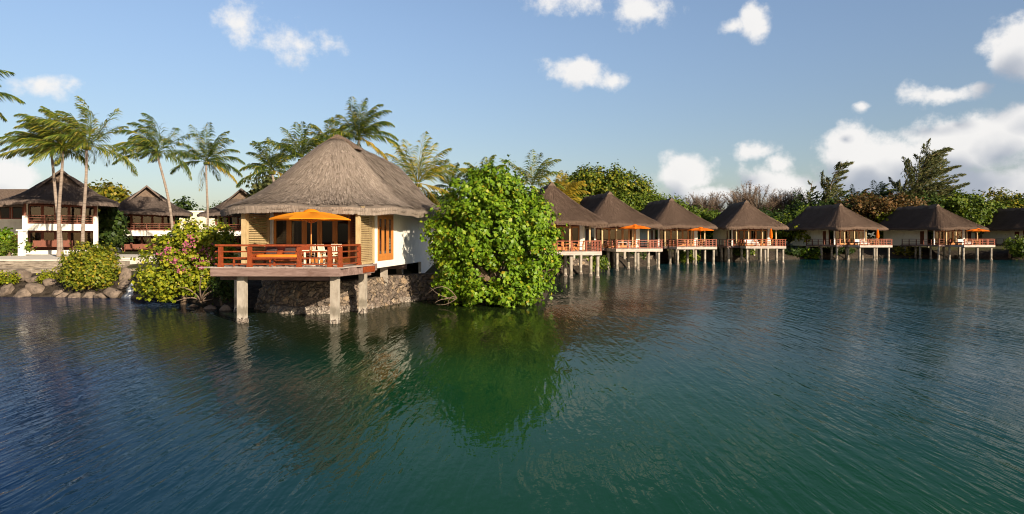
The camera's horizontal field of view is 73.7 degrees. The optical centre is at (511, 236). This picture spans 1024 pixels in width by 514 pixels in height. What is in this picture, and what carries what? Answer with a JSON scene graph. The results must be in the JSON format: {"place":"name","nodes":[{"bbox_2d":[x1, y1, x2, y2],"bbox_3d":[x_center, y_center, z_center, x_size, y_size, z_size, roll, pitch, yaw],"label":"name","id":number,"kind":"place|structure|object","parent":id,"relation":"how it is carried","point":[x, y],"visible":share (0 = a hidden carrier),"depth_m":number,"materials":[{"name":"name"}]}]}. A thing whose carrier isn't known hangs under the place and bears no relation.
{"place":"outdoors","nodes":[
{"label":"outdoors","id":0,"kind":"place"},
{"bbox_2d":[0,254,156,263],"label":"path","id":1,"kind":"structure","parent":0,"point":[40,257],"depth_m":51.21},
{"bbox_2d":[16,230,27,255],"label":"garden pillar","id":2,"kind":"structure","parent":1,"relation":"on","point":[21,239],"depth_m":57.70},
{"bbox_2d":[121,283,133,297],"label":"waterfall","id":3,"kind":"structure","parent":0,"point":[129,292],"depth_m":42.73,"materials":[{"name":"liquid"}]},
{"bbox_2d":[0,258,1023,513],"bbox_3d":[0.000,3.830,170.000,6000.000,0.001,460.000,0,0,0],"label":"water","id":4,"kind":"structure","parent":0,"point":[842,386],"depth_m":16.04,"materials":[{"name":"liquid"}]},
{"bbox_2d":[0,237,1023,307],"bbox_3d":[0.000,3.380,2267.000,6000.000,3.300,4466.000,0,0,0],"label":"ground","id":5,"kind":"structure","parent":0,"point":[255,286],"depth_m":85.89,"materials":[{"name":"grey stone"}]},
{"bbox_2d":[0,283,14,295],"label":"boulder","id":6,"kind":"object","parent":5,"relation":"on","point":[7,289],"visible":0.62,"depth_m":43.51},
{"bbox_2d":[0,227,17,254],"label":"shrub","id":7,"kind":"object","parent":5,"relation":"on","point":[5,234],"visible":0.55,"depth_m":59.69,"materials":[{"name":"green plant"}]},
{"bbox_2d":[0,270,21,285],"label":"shrub","id":8,"kind":"object","parent":5,"relation":"on","point":[6,277],"visible":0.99,"depth_m":44.05,"materials":[{"name":"green plant"}]},
{"bbox_2d":[0,69,24,121],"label":"palm tree","id":9,"kind":"object","parent":5,"relation":"on","point":[7,96],"visible":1,"depth_m":43.19,"materials":[{"name":"green plant"}]},
{"bbox_2d":[0,189,27,241],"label":"annex building","id":10,"kind":"structure","parent":5,"relation":"on","point":[11,216],"depth_m":67.28,"materials":[{"name":"white paint"}]},
{"bbox_2d":[0,207,10,218],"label":"window","id":11,"kind":"structure","parent":10,"relation":"in","point":[5,212],"depth_m":67.29,"materials":[{"name":"black glass"}]},
{"bbox_2d":[12,207,23,218],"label":"window","id":12,"kind":"structure","parent":10,"relation":"in","point":[17,212],"depth_m":67.29,"materials":[{"name":"black glass"}]},
{"bbox_2d":[0,236,36,255],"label":"shrub","id":13,"kind":"object","parent":5,"relation":"on","point":[10,247],"visible":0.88,"depth_m":57.88,"materials":[{"name":"green plant"}]},
{"bbox_2d":[11,269,31,281],"bbox_3d":[-32.636,2.602,45.225,1.294,0.887,1.254,0,0,0],"label":"boulder","id":14,"kind":"object","parent":5,"relation":"on","point":[24,274],"visible":0.65,"depth_m":44.88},
{"bbox_2d":[13,288,30,296],"bbox_3d":[-31.193,3.645,43.541,1.156,0.789,1.013,0,0,29],"label":"boulder","id":15,"kind":"object","parent":5,"relation":"on","point":[23,292],"visible":0.61,"depth_m":43.24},
{"bbox_2d":[25,282,44,293],"bbox_3d":[-30.500,3.390,43.896,1.180,0.901,1.096,0,0,0],"label":"boulder","id":16,"kind":"object","parent":5,"relation":"on","point":[32,288],"visible":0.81,"depth_m":43.46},
{"bbox_2d":[0,106,89,252],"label":"palm tree","id":17,"kind":"object","parent":5,"relation":"on","point":[14,138],"visible":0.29,"depth_m":55.47,"materials":[{"name":"green plant"}]},
{"bbox_2d":[34,268,62,283],"bbox_3d":[-30.449,2.758,44.815,1.582,1.452,1.698,0,0,0],"label":"shrub","id":18,"kind":"object","parent":5,"relation":"on","point":[42,277],"visible":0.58,"depth_m":44.58,"materials":[{"name":"green plant"}]},
{"bbox_2d":[0,109,97,256],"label":"palm tree","id":19,"kind":"object","parent":5,"relation":"on","point":[47,131],"visible":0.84,"depth_m":53.60,"materials":[{"name":"green plant"}]},
{"bbox_2d":[42,278,56,285],"bbox_3d":[-30.089,3.107,44.368,0.991,0.778,0.579,0,0,0],"label":"boulder","id":20,"kind":"object","parent":5,"relation":"on","point":[48,281],"visible":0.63,"depth_m":44.18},
{"bbox_2d":[0,170,119,253],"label":"two storey villa","id":21,"kind":"object","parent":5,"relation":"on","point":[39,222],"visible":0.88,"depth_m":65.37,"materials":[{"name":"brown"}]},
{"bbox_2d":[29,204,41,223],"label":"door","id":22,"kind":"structure","parent":21,"relation":"in","point":[29,204],"depth_m":65.51,"materials":[{"name":"red wood"}]},
{"bbox_2d":[42,231,55,249],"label":"door","id":23,"kind":"structure","parent":21,"relation":"in","point":[43,248],"depth_m":66.11,"materials":[{"name":"red wood"}]},
{"bbox_2d":[42,205,55,223],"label":"door","id":24,"kind":"structure","parent":21,"relation":"in","point":[42,205],"depth_m":66.09,"materials":[{"name":"red wood"}]},
{"bbox_2d":[69,205,81,223],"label":"door","id":25,"kind":"structure","parent":21,"relation":"in","point":[70,222],"depth_m":67.12,"materials":[{"name":"red wood"}]},
{"bbox_2d":[0,261,129,267],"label":"terrace wall","id":26,"kind":"structure","parent":5,"relation":"on","point":[28,264],"depth_m":47.64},
{"bbox_2d":[0,268,143,273],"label":"terrace wall","id":27,"kind":"structure","parent":5,"relation":"on","point":[34,270],"depth_m":46.67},
{"bbox_2d":[30,96,138,249],"bbox_3d":[-34.621,-4.770,55.423,6.859,13.116,7.653,0,0,29],"label":"palm tree","id":28,"kind":"object","parent":5,"relation":"on","point":[82,128],"visible":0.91,"depth_m":54.87,"materials":[{"name":"green plant"}]},
{"bbox_2d":[52,239,124,290],"bbox_3d":[-27.012,1.928,43.726,4.273,3.548,3.444,0,0,0],"label":"round bush","id":29,"kind":"object","parent":5,"relation":"on","point":[88,268],"visible":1,"depth_m":42.84,"materials":[{"name":"green plant"}]},
{"bbox_2d":[102,287,121,297],"bbox_3d":[-25.024,3.559,42.749,1.140,0.775,1.021,0,0,-29],"label":"boulder","id":30,"kind":"object","parent":5,"relation":"on","point":[109,292],"visible":0.89,"depth_m":42.51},
{"bbox_2d":[98,205,133,250],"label":"bushy tree","id":31,"kind":"object","parent":5,"relation":"on","point":[112,223],"visible":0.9,"depth_m":71.18,"materials":[{"name":"green plant"}]},
{"bbox_2d":[87,178,147,239],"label":"bushy tree","id":32,"kind":"object","parent":5,"relation":"on","point":[112,191],"visible":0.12,"depth_m":80.85,"materials":[{"name":"green plant"}]},
{"bbox_2d":[117,280,129,288],"bbox_3d":[-24.800,3.098,43.652,0.800,0.658,0.826,0,0,0],"label":"boulder","id":33,"kind":"object","parent":5,"relation":"on","point":[123,284],"visible":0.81,"depth_m":43.40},
{"bbox_2d":[119,267,131,280],"bbox_3d":[-25.255,2.483,44.597,0.750,0.998,0.803,0,0,-23],"label":"boulder","id":34,"kind":"object","parent":5,"relation":"on","point":[125,274],"visible":0.77,"depth_m":44.35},
{"bbox_2d":[99,185,192,251],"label":"two storey villa","id":35,"kind":"object","parent":5,"relation":"on","point":[149,203],"visible":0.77,"depth_m":79.20,"materials":[{"name":"brown"}]},
{"bbox_2d":[109,113,197,230],"bbox_3d":[-33.715,-4.761,64.100,7.317,13.110,6.450,0,0,-32],"label":"palm tree","id":36,"kind":"object","parent":5,"relation":"on","point":[146,143],"visible":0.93,"depth_m":63.86,"materials":[{"name":"green plant"}]},
{"bbox_2d":[128,214,240,304],"bbox_3d":[-18.463,1.387,38.847,6.142,5.314,4.393,0,0,0],"label":"flowering bush","id":37,"kind":"object","parent":5,"relation":"on","point":[180,258],"visible":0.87,"depth_m":37.88,"materials":[{"name":"green plant"}]},
{"bbox_2d":[172,196,201,223],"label":"bushy tree","id":38,"kind":"object","parent":5,"relation":"on","point":[182,202],"visible":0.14,"depth_m":109.00,"materials":[{"name":"green plant"}]},
{"bbox_2d":[179,211,214,245],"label":"plain building","id":39,"kind":"structure","parent":5,"relation":"on","point":[202,218],"depth_m":97.00,"materials":[{"name":"white paint"}]},
{"bbox_2d":[169,122,244,227],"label":"palm tree","id":40,"kind":"object","parent":5,"relation":"on","point":[217,162],"visible":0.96,"depth_m":74.89,"materials":[{"name":"green plant"}]},
{"bbox_2d":[207,261,233,305],"bbox_3d":[-15.900,2.660,37.587,1.730,2.623,2.664,0,0,-42],"label":"shrub","id":41,"kind":"object","parent":5,"relation":"on","point":[224,290],"visible":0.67,"depth_m":37.04,"materials":[{"name":"green plant"}]},
{"bbox_2d":[197,188,259,249],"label":"two storey villa","id":42,"kind":"object","parent":5,"relation":"on","point":[240,194],"visible":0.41,"depth_m":84.30,"materials":[{"name":"brown"}]},
{"bbox_2d":[232,215,265,249],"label":"bushy tree","id":43,"kind":"object","parent":5,"relation":"on","point":[255,231],"visible":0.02,"depth_m":72.54,"materials":[{"name":"plant"}]},
{"bbox_2d":[242,163,279,250],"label":"bushy tree","id":44,"kind":"object","parent":5,"relation":"on","point":[266,181],"visible":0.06,"depth_m":82.98,"materials":[{"name":"green plant"}]},
{"bbox_2d":[235,137,303,187],"bbox_3d":[-20.706,-3.546,60.208,5.576,10.662,6.007,0,0,-44],"label":"palm tree","id":45,"kind":"object","parent":5,"relation":"on","point":[276,161],"visible":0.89,"depth_m":59.77,"materials":[{"name":"green plant"}]},
{"bbox_2d":[260,121,329,163],"bbox_3d":[-19.263,-4.451,61.741,6.776,12.470,6.527,0,0,0],"label":"palm tree","id":46,"kind":"object","parent":5,"relation":"on","point":[303,150],"visible":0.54,"depth_m":61.42,"materials":[{"name":"green plant"}]},
{"bbox_2d":[301,115,356,147],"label":"palm tree","id":47,"kind":"object","parent":5,"relation":"on","point":[313,126],"visible":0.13,"depth_m":65.51,"materials":[{"name":"green plant"}]},
{"bbox_2d":[266,295,419,313],"bbox_3d":[-8.221,3.890,36.769,3.455,0.879,9.606,0,0,42],"label":"rubble ledge","id":48,"kind":"object","parent":5,"relation":"on","point":[282,309],"visible":0.29,"depth_m":34.10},
{"bbox_2d":[254,273,443,310],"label":"stone retaining wall","id":49,"kind":"structure","parent":5,"relation":"on","point":[298,293],"depth_m":35.54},
{"bbox_2d":[324,97,399,159],"bbox_3d":[-14.115,-5.754,64.302,7.328,15.069,7.069,0,0,0],"label":"palm tree","id":50,"kind":"object","parent":5,"relation":"on","point":[356,124],"visible":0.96,"depth_m":63.70,"materials":[{"name":"green plant"}]},
{"bbox_2d":[383,131,467,207],"bbox_3d":[-7.589,-3.489,57.918,8.603,10.564,7.592,0,0,0],"label":"palm tree","id":51,"kind":"object","parent":5,"relation":"on","point":[428,173],"visible":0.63,"depth_m":57.76,"materials":[{"name":"green plant"}]},
{"bbox_2d":[421,187,451,228],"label":"bushy tree","id":52,"kind":"object","parent":5,"relation":"on","point":[437,197],"visible":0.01,"depth_m":65.59,"materials":[{"name":"green plant"}]},
{"bbox_2d":[434,159,467,190],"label":"palm tree","id":53,"kind":"object","parent":5,"relation":"on","point":[448,180],"visible":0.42,"depth_m":71.76,"materials":[{"name":"green plant"}]},
{"bbox_2d":[463,154,506,179],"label":"palm tree","id":54,"kind":"object","parent":5,"relation":"on","point":[492,157],"visible":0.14,"depth_m":69.72,"materials":[{"name":"green plant"}]},
{"bbox_2d":[417,154,569,307],"bbox_3d":[-1.052,-0.209,39.060,8.606,8.938,6.158,0,0,0],"label":"bush","id":55,"kind":"object","parent":5,"relation":"on","point":[486,216],"visible":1,"depth_m":37.55,"materials":[{"name":"green plant"}]},
{"bbox_2d":[501,149,564,189],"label":"palm tree","id":56,"kind":"object","parent":5,"relation":"on","point":[538,172],"visible":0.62,"depth_m":83.48,"materials":[{"name":"green plant"}]},
{"bbox_2d":[536,170,589,203],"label":"tree","id":57,"kind":"object","parent":5,"relation":"on","point":[576,199],"visible":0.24,"depth_m":95.42,"materials":[{"name":"green plant"}]},
{"bbox_2d":[554,258,588,273],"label":"stone retaining wall","id":58,"kind":"structure","parent":5,"relation":"on","point":[585,261],"depth_m":71.13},
{"bbox_2d":[583,255,610,271],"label":"shrub","id":59,"kind":"object","parent":5,"relation":"on","point":[603,262],"visible":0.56,"depth_m":72.58,"materials":[{"name":"green plant"}]},
{"bbox_2d":[544,159,666,209],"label":"broad tree","id":60,"kind":"object","parent":5,"relation":"on","point":[600,183],"visible":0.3,"depth_m":119.06,"materials":[{"name":"green plant"}]},
{"bbox_2d":[615,188,677,211],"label":"broad tree","id":61,"kind":"object","parent":5,"relation":"on","point":[640,205],"visible":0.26,"depth_m":115.86,"materials":[{"name":"green plant"}]},
{"bbox_2d":[656,193,689,208],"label":"feathery tree","id":62,"kind":"object","parent":5,"relation":"on","point":[681,203],"visible":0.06,"depth_m":122.92,"materials":[{"name":"green plant"}]},
{"bbox_2d":[672,249,700,262],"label":"shrub","id":63,"kind":"object","parent":5,"relation":"on","point":[682,256],"visible":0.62,"depth_m":98.81,"materials":[{"name":"green plant"}]},
{"bbox_2d":[685,204,720,240],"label":"bushy tree","id":64,"kind":"object","parent":5,"relation":"on","point":[706,216],"visible":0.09,"depth_m":120.29,"materials":[{"name":"green plant"}]},
{"bbox_2d":[680,191,729,214],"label":"leafless tree","id":65,"kind":"object","parent":5,"relation":"on","point":[703,202],"visible":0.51,"depth_m":151.18,"materials":[{"name":"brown plant"}]},
{"bbox_2d":[732,248,757,258],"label":"shrub","id":66,"kind":"object","parent":5,"relation":"on","point":[736,251],"visible":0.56,"depth_m":109.52,"materials":[{"name":"green plant"}]},
{"bbox_2d":[706,180,794,212],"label":"leafless tree","id":67,"kind":"object","parent":5,"relation":"on","point":[753,199],"visible":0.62,"depth_m":148.86,"materials":[{"name":"brown plant"}]},
{"bbox_2d":[758,204,800,244],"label":"bushy tree","id":68,"kind":"object","parent":5,"relation":"on","point":[769,213],"visible":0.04,"depth_m":137.39,"materials":[{"name":"green plant"}]},
{"bbox_2d":[761,187,807,243],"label":"leafless tree","id":69,"kind":"object","parent":5,"relation":"on","point":[788,197],"visible":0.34,"depth_m":150.24,"materials":[{"name":"brown plant"}]},
{"bbox_2d":[772,220,810,246],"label":"bushy tree","id":70,"kind":"object","parent":5,"relation":"on","point":[795,234],"visible":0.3,"depth_m":123.44,"materials":[{"name":"green plant"}]},
{"bbox_2d":[772,202,823,243],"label":"bushy tree","id":71,"kind":"object","parent":5,"relation":"on","point":[790,219],"visible":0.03,"depth_m":130.91,"materials":[{"name":"green plant"}]},
{"bbox_2d":[779,245,818,257],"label":"shrub","id":72,"kind":"object","parent":5,"relation":"on","point":[794,251],"visible":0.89,"depth_m":115.03,"materials":[{"name":"green plant"}]},
{"bbox_2d":[804,180,818,205],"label":"casuarina tree","id":73,"kind":"object","parent":5,"relation":"on","point":[812,190],"visible":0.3,"depth_m":143.80,"materials":[{"name":"green plant"}]},
{"bbox_2d":[798,247,825,258],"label":"shrub","id":74,"kind":"object","parent":5,"relation":"on","point":[815,256],"visible":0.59,"depth_m":115.39,"materials":[{"name":"green plant"}]},
{"bbox_2d":[779,185,867,215],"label":"bushy tree","id":75,"kind":"object","parent":5,"relation":"on","point":[797,203],"visible":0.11,"depth_m":141.70,"materials":[{"name":"green plant"}]},
{"bbox_2d":[805,160,854,205],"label":"casuarina tree","id":76,"kind":"object","parent":5,"relation":"on","point":[834,188],"visible":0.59,"depth_m":141.91,"materials":[{"name":"green plant"}]},
{"bbox_2d":[823,247,855,254],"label":"shrub","id":77,"kind":"object","parent":5,"relation":"on","point":[842,250],"visible":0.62,"depth_m":119.97,"materials":[{"name":"green plant"}]},
{"bbox_2d":[830,190,930,243],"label":"rusty tree","id":78,"kind":"object","parent":5,"relation":"on","point":[886,205],"visible":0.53,"depth_m":132.62,"materials":[{"name":"brown plant"}]},
{"bbox_2d":[869,209,896,245],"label":"bushy tree","id":79,"kind":"object","parent":5,"relation":"on","point":[881,219],"visible":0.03,"depth_m":130.16,"materials":[{"name":"green plant"}]},
{"bbox_2d":[892,245,923,257],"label":"shrub","id":80,"kind":"object","parent":5,"relation":"on","point":[898,249],"visible":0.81,"depth_m":120.33,"materials":[{"name":"green plant"}]},
{"bbox_2d":[878,138,969,206],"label":"casuarina tree","id":81,"kind":"object","parent":5,"relation":"on","point":[928,170],"visible":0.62,"depth_m":138.81,"materials":[{"name":"green plant"}]},
{"bbox_2d":[879,185,985,232],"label":"bushy tree","id":82,"kind":"object","parent":5,"relation":"on","point":[933,200],"visible":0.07,"depth_m":136.97,"materials":[{"name":"green plant"}]},
{"bbox_2d":[929,187,1012,234],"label":"bushy tree","id":83,"kind":"object","parent":5,"relation":"on","point":[967,206],"visible":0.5,"depth_m":134.89,"materials":[{"name":"green plant"}]},
{"bbox_2d":[981,186,1023,207],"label":"bushy tree","id":84,"kind":"object","parent":5,"relation":"on","point":[999,194],"visible":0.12,"depth_m":141.68,"materials":[{"name":"green plant"}]},
{"bbox_2d":[987,190,1023,208],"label":"bushy tree","id":85,"kind":"object","parent":5,"relation":"on","point":[1020,201],"visible":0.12,"depth_m":138.73,"materials":[{"name":"green plant"}]},
{"bbox_2d":[999,234,1023,257],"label":"shrub","id":86,"kind":"object","parent":5,"relation":"on","point":[1010,243],"visible":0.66,"depth_m":110.66,"materials":[{"name":"green plant"}]},
{"bbox_2d":[1007,241,1023,259],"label":"shrub","id":87,"kind":"object","parent":5,"relation":"on","point":[1021,252],"visible":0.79,"depth_m":109.61,"materials":[{"name":"green plant"}]},
{"bbox_2d":[0,0,1023,236],"label":"sky","id":88,"kind":"structure","parent":0,"point":[700,97],"materials":[{"name":"blue"}]},
{"bbox_2d":[866,180,899,197],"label":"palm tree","id":89,"kind":"object","parent":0,"point":[883,187],"visible":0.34,"depth_m":149.05,"materials":[{"name":"green plant"}]},
{"label":"lagoon bed","id":90,"kind":"structure","parent":0,"visible":0},
{"bbox_2d":[198,134,444,323],"bbox_3d":[-9.566,-0.362,39.470,9.312,10.684,20.169,0,0,7],"label":"thatched bungalow","id":91,"kind":"object","parent":90,"relation":"on","point":[382,204],"visible":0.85,"depth_m":34.74,"materials":[{"name":"brown"}]},
{"bbox_2d":[231,258,275,265],"bbox_3d":[-11.703,1.155,30.994,1.900,0.380,0.588,0,0,7],"label":"table","id":92,"kind":"object","parent":91,"relation":"on","point":[239,259],"visible":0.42,"depth_m":30.82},
{"bbox_2d":[252,246,309,265],"bbox_3d":[-10.821,0.851,32.047,2.300,0.989,1.294,0,0,7],"label":"daybed","id":93,"kind":"object","parent":91,"relation":"on","point":[280,254],"visible":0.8,"depth_m":32.29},
{"bbox_2d":[274,214,288,262],"bbox_3d":[-12.016,0.090,35.599,0.822,2.560,0.060,0,0,7],"label":"door","id":94,"kind":"structure","parent":91,"relation":"in","point":[287,221],"depth_m":35.57,"materials":[{"name":"orange wood"}]},
{"bbox_2d":[289,220,303,262],"bbox_3d":[-11.192,0.090,35.498,0.822,2.560,0.060,0,0,7],"label":"door","id":95,"kind":"structure","parent":91,"relation":"in","point":[290,221],"depth_m":35.51,"materials":[{"name":"orange wood"}]},
{"bbox_2d":[269,209,350,265],"bbox_3d":[-9.149,0.040,31.100,3.437,2.610,3.437,0,0,-10],"label":"parasol","id":96,"kind":"object","parent":91,"relation":"on","point":[310,216],"visible":0.98,"depth_m":30.59,"materials":[{"name":"orange fabric"}]},
{"bbox_2d":[304,221,319,262],"bbox_3d":[-10.368,0.090,35.397,0.822,2.560,0.060,0,0,7],"label":"door","id":97,"kind":"structure","parent":91,"relation":"in","point":[318,222],"depth_m":35.34,"materials":[{"name":"orange wood"}]},
{"bbox_2d":[302,250,326,265],"bbox_3d":[-9.138,0.985,31.594,0.850,0.720,0.788,0,0,7],"label":"table","id":98,"kind":"object","parent":91,"relation":"on","point":[318,256],"visible":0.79,"depth_m":31.30,"materials":[{"name":"beige paint"}]},
{"bbox_2d":[320,213,334,262],"bbox_3d":[-9.548,0.090,35.266,0.822,2.560,0.120,0,0,7],"label":"door","id":99,"kind":"structure","parent":91,"relation":"in","point":[333,222],"depth_m":35.23,"materials":[{"name":"orange wood"}]},
{"bbox_2d":[335,213,349,262],"bbox_3d":[-8.721,0.090,35.195,0.822,2.560,0.060,0,0,7],"label":"door","id":100,"kind":"structure","parent":91,"relation":"in","point":[346,260],"depth_m":35.16,"materials":[{"name":"orange wood"}]},
{"bbox_2d":[377,214,393,260],"bbox_3d":[-6.807,0.020,36.616,0.100,2.500,2.750,0,0,7],"label":"window","id":101,"kind":"structure","parent":91,"relation":"in","point":[385,223],"depth_m":36.71,"materials":[{"name":"orange wood"}]},
{"bbox_2d":[530,182,608,277],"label":"thatched bungalow","id":102,"kind":"object","parent":90,"relation":"on","point":[577,218],"visible":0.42,"depth_m":66.18,"materials":[{"name":"red wood"}]},
{"bbox_2d":[580,191,662,270],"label":"thatched bungalow","id":103,"kind":"object","parent":90,"relation":"on","point":[613,211],"visible":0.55,"depth_m":81.35,"materials":[{"name":"red wood"}]},
{"bbox_2d":[619,224,649,229],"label":"parasol","id":104,"kind":"object","parent":103,"relation":"on","point":[634,226],"visible":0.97,"depth_m":77.74,"materials":[{"name":"orange fabric"}]},
{"bbox_2d":[640,198,717,264],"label":"thatched bungalow","id":105,"kind":"object","parent":90,"relation":"on","point":[677,221],"visible":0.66,"depth_m":96.01,"materials":[{"name":"red wood"}]},
{"bbox_2d":[687,227,713,246],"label":"parasol","id":106,"kind":"object","parent":105,"relation":"on","point":[700,229],"visible":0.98,"depth_m":92.64,"materials":[{"name":"orange fabric"}]},
{"bbox_2d":[710,200,788,262],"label":"thatched bungalow","id":107,"kind":"object","parent":90,"relation":"on","point":[737,224],"visible":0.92,"depth_m":102.87,"materials":[{"name":"red wood"}]},
{"bbox_2d":[780,203,892,260],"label":"thatched bungalow","id":108,"kind":"object","parent":90,"relation":"on","point":[837,225],"visible":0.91,"depth_m":113.94,"materials":[{"name":"red wood"}]},
{"bbox_2d":[871,204,994,259],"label":"thatched bungalow","id":109,"kind":"object","parent":90,"relation":"on","point":[936,225],"visible":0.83,"depth_m":116.86,"materials":[{"name":"red wood"}]},
{"bbox_2d":[927,230,932,244],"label":"window","id":110,"kind":"structure","parent":109,"relation":"in","point":[929,233],"depth_m":116.23,"materials":[{"name":"red wood"}]},
{"bbox_2d":[965,230,992,244],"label":"thatched bungalow","id":111,"kind":"object","parent":90,"relation":"on","point":[972,236],"visible":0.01,"depth_m":136.42,"materials":[{"name":"red wood"}]},
{"bbox_2d":[971,207,1023,245],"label":"thatched bungalow","id":112,"kind":"object","parent":90,"relation":"on","point":[1008,222],"visible":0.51,"depth_m":131.06,"materials":[{"name":"red wood"}]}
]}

